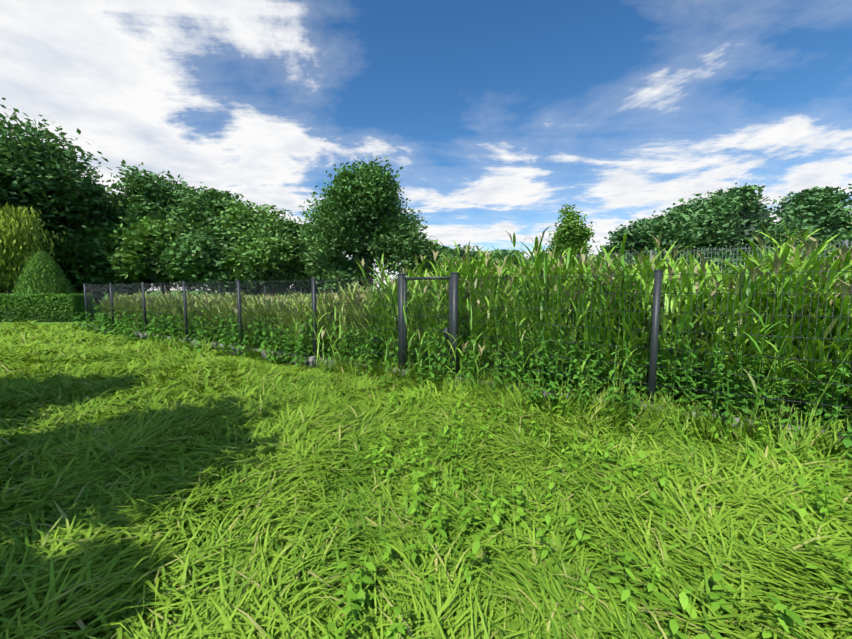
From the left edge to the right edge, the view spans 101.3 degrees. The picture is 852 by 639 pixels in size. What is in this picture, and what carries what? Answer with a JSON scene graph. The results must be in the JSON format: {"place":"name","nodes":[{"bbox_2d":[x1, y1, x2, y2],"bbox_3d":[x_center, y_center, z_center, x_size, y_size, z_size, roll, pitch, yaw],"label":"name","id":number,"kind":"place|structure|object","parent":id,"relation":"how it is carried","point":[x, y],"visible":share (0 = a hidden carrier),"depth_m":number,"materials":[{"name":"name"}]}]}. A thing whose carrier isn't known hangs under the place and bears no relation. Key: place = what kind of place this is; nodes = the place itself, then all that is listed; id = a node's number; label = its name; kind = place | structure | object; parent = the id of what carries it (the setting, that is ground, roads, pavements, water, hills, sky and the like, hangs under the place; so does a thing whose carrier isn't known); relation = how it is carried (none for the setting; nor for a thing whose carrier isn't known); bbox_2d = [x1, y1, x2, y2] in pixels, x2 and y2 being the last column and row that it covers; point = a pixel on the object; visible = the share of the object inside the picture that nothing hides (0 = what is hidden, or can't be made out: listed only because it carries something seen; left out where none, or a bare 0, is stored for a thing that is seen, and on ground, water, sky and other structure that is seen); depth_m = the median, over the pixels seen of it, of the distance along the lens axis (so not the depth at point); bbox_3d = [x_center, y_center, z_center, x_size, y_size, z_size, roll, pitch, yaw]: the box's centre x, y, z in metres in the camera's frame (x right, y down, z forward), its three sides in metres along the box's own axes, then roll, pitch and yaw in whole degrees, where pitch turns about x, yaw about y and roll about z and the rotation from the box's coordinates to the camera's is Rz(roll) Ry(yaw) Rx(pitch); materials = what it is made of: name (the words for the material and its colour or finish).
{"place":"outdoors","nodes":[
{"label":"outdoors","id":0,"kind":"place"},
{"bbox_2d":[0,290,851,638],"bbox_3d":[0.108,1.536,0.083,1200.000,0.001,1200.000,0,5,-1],"label":"ground","id":1,"kind":"structure","parent":0,"point":[320,354],"depth_m":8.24,"materials":[{"name":"green plant"}]},
{"bbox_2d":[0,203,64,293],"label":"willow tree","id":2,"kind":"object","parent":1,"relation":"on","point":[17,228],"visible":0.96,"depth_m":20.11,"materials":[{"name":"green plant"}]},
{"bbox_2d":[0,229,76,293],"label":"tree","id":3,"kind":"object","parent":1,"relation":"on","point":[28,260],"visible":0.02,"depth_m":25.83,"materials":[{"name":"green plant"}]},
{"bbox_2d":[12,251,76,294],"bbox_3d":[-19.959,-1.765,18.299,3.113,3.631,3.062,0,5,-1],"label":"topiary bush","id":4,"kind":"object","parent":1,"relation":"on","point":[42,272],"visible":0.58,"depth_m":17.77,"materials":[{"name":"green plant"}]},
{"bbox_2d":[0,293,93,321],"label":"clipped hedge","id":5,"kind":"object","parent":1,"relation":"on","point":[48,307],"visible":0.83,"depth_m":16.56,"materials":[{"name":"green plant"}]},
{"bbox_2d":[0,97,125,293],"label":"tall tree","id":6,"kind":"object","parent":1,"relation":"on","point":[50,185],"visible":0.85,"depth_m":22.89,"materials":[{"name":"green plant"}]},
{"bbox_2d":[59,215,103,300],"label":"tree","id":7,"kind":"object","parent":1,"relation":"on","point":[77,289],"depth_m":30.93,"materials":[{"name":"green plant"}]},
{"bbox_2d":[43,218,156,308],"bbox_3d":[-26.010,-4.243,27.437,8.835,6.856,7.044,0,5,-1],"label":"tree","id":8,"kind":"object","parent":1,"relation":"on","point":[74,256],"visible":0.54,"depth_m":25.46,"materials":[{"name":"green plant"}]},
{"bbox_2d":[58,184,186,294],"bbox_3d":[-25.904,-6.338,32.366,11.964,10.192,12.610,0,5,-1],"label":"tree","id":9,"kind":"object","parent":1,"relation":"on","point":[115,206],"visible":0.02,"depth_m":28.68,"materials":[{"name":"green plant"}]},
{"bbox_2d":[79,216,198,293],"bbox_3d":[-21.407,-4.201,27.200,8.665,6.826,7.051,0,5,-1],"label":"tree","id":10,"kind":"object","parent":1,"relation":"on","point":[129,259],"visible":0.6,"depth_m":25.32,"materials":[{"name":"green plant"}]},
{"bbox_2d":[93,160,207,293],"bbox_3d":[-24.040,-6.747,30.974,10.268,11.252,11.219,0,5,-1],"label":"tree","id":11,"kind":"object","parent":1,"relation":"on","point":[138,187],"visible":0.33,"depth_m":27.27,"materials":[{"name":"green plant"}]},
{"bbox_2d":[124,184,254,296],"bbox_3d":[-19.871,-6.262,31.221,8.649,10.226,11.998,0,5,-1],"label":"tree","id":12,"kind":"object","parent":1,"relation":"on","point":[212,199],"visible":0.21,"depth_m":28.85,"materials":[{"name":"green plant"}]},
{"bbox_2d":[152,226,256,295],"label":"tree","id":13,"kind":"object","parent":1,"relation":"on","point":[198,259],"visible":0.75,"depth_m":25.65,"materials":[{"name":"green plant"}]},
{"bbox_2d":[203,199,308,294],"bbox_3d":[-14.808,-5.652,31.255,9.573,9.008,10.568,0,5,-1],"label":"tree","id":14,"kind":"object","parent":1,"relation":"on","point":[250,223],"visible":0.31,"depth_m":28.80,"materials":[{"name":"green plant"}]},
{"bbox_2d":[218,237,314,296],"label":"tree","id":15,"kind":"object","parent":1,"relation":"on","point":[262,260],"visible":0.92,"depth_m":26.66,"materials":[{"name":"green plant"}]},
{"bbox_2d":[276,220,320,295],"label":"tree","id":16,"kind":"object","parent":1,"relation":"on","point":[291,227],"visible":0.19,"depth_m":30.35,"materials":[{"name":"green plant"}]},
{"bbox_2d":[294,244,351,294],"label":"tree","id":17,"kind":"object","parent":1,"relation":"on","point":[319,264],"visible":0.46,"depth_m":29.02,"materials":[{"name":"green plant"}]},
{"bbox_2d":[318,260,376,295],"bbox_3d":[-6.252,-2.902,28.405,4.450,4.014,4.831,0,5,-1],"label":"shrub","id":18,"kind":"object","parent":1,"relation":"on","point":[348,270],"visible":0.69,"depth_m":27.21,"materials":[{"name":"green plant"}]},
{"bbox_2d":[290,154,433,292],"bbox_3d":[-4.808,-6.243,27.334,10.748,10.837,8.318,0,5,-1],"label":"tree","id":19,"kind":"object","parent":1,"relation":"on","point":[358,212],"visible":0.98,"depth_m":25.49,"materials":[{"name":"green plant"}]},
{"bbox_2d":[409,238,454,283],"bbox_3d":[0.236,-4.048,30.538,4.903,5.932,4.578,0,5,-1],"label":"bush","id":20,"kind":"object","parent":1,"relation":"on","point":[440,259],"visible":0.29,"depth_m":29.85,"materials":[{"name":"green plant"}]},
{"bbox_2d":[436,244,478,283],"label":"bush","id":21,"kind":"object","parent":1,"relation":"on","point":[461,250],"visible":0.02,"depth_m":42.83,"materials":[{"name":"green plant"}]},
{"bbox_2d":[73,245,851,464],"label":"weeds","id":22,"kind":"object","parent":1,"relation":"on","point":[552,378],"visible":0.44,"depth_m":4.64,"materials":[{"name":"green plant"}]},
{"bbox_2d":[83,268,851,429],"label":"fence gate panels","id":23,"kind":"structure","parent":1,"relation":"on","point":[454,292],"depth_m":5.15,"materials":[{"name":"grey metal"}]},
{"bbox_2d":[97,217,851,432],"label":"reed bed","id":24,"kind":"object","parent":1,"relation":"on","point":[538,271],"visible":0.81,"depth_m":4.66,"materials":[{"name":"green plant"}]},
{"bbox_2d":[471,251,479,276],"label":"tree","id":25,"kind":"object","parent":1,"relation":"on","point":[474,252],"visible":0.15,"depth_m":43.79,"materials":[{"name":"green plant"}]},
{"bbox_2d":[487,248,527,272],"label":"bush","id":26,"kind":"object","parent":1,"relation":"on","point":[502,253],"visible":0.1,"depth_m":44.69,"materials":[{"name":"green plant"}]},
{"bbox_2d":[542,204,598,269],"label":"young tree","id":27,"kind":"object","parent":1,"relation":"on","point":[572,233],"visible":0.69,"depth_m":14.45,"materials":[{"name":"green plant"}]},
{"bbox_2d":[323,380,851,638],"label":"lawn weeds","id":28,"kind":"object","parent":1,"relation":"on","point":[347,609],"visible":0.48,"depth_m":2.05,"materials":[{"name":"green plant"}]},
{"bbox_2d":[589,244,642,262],"bbox_3d":[18.180,-4.252,33.650,5.598,5.806,5.674,0,5,-1],"label":"bush","id":29,"kind":"object","parent":1,"relation":"on","point":[605,247],"visible":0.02,"depth_m":32.23,"materials":[{"name":"green plant"}]},
{"bbox_2d":[604,256,635,274],"bbox_3d":[16.187,-3.304,30.435,4.801,4.477,4.798,0,5,-1],"label":"bush","id":30,"kind":"object","parent":1,"relation":"on","point":[627,259],"visible":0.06,"depth_m":29.07,"materials":[{"name":"green plant"}]},
{"bbox_2d":[604,209,709,261],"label":"tree","id":31,"kind":"object","parent":1,"relation":"on","point":[674,226],"visible":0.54,"depth_m":29.32,"materials":[{"name":"green plant"}]},
{"bbox_2d":[519,240,851,272],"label":"neighbour fence","id":32,"kind":"object","parent":1,"relation":"on","point":[769,247],"visible":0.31,"depth_m":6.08,"materials":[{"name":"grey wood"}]},
{"bbox_2d":[658,251,743,273],"bbox_3d":[22.090,-3.233,28.512,5.896,4.663,5.806,0,5,-1],"label":"bush","id":33,"kind":"object","parent":1,"relation":"on","point":[707,255],"visible":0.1,"depth_m":27.12,"materials":[{"name":"green plant"}]},
{"bbox_2d":[663,193,752,257],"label":"tree","id":34,"kind":"object","parent":1,"relation":"on","point":[712,237],"visible":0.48,"depth_m":30.41,"materials":[{"name":"green plant"}]},
{"bbox_2d":[688,183,842,258],"bbox_3d":[29.062,-6.611,31.925,9.080,10.827,10.648,0,5,-1],"label":"tree","id":35,"kind":"object","parent":1,"relation":"on","point":[748,204],"visible":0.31,"depth_m":30.25,"materials":[{"name":"green plant"}]},
{"bbox_2d":[730,246,834,266],"bbox_3d":[26.818,-3.226,27.239,5.930,4.870,7.543,-3,6,-31],"label":"bush","id":36,"kind":"object","parent":1,"relation":"on","point":[751,252],"visible":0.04,"depth_m":26.65,"materials":[{"name":"green plant"}]},
{"bbox_2d":[768,184,851,257],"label":"tree","id":37,"kind":"object","parent":1,"relation":"on","point":[814,201],"visible":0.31,"depth_m":30.02,"materials":[{"name":"green plant"}]},
{"bbox_2d":[795,243,851,266],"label":"bush","id":38,"kind":"object","parent":1,"relation":"on","point":[828,248],"visible":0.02,"depth_m":26.96,"materials":[{"name":"green plant"}]},
{"bbox_2d":[0,0,851,289],"label":"sky","id":39,"kind":"structure","parent":0,"point":[497,116],"materials":[{"name":"blue"}]},
{"bbox_2d":[82,324,851,445],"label":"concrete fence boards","id":40,"kind":"object","parent":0,"point":[310,360],"visible":0.15,"depth_m":5.98,"materials":[{"name":"grey concrete"}]}
]}

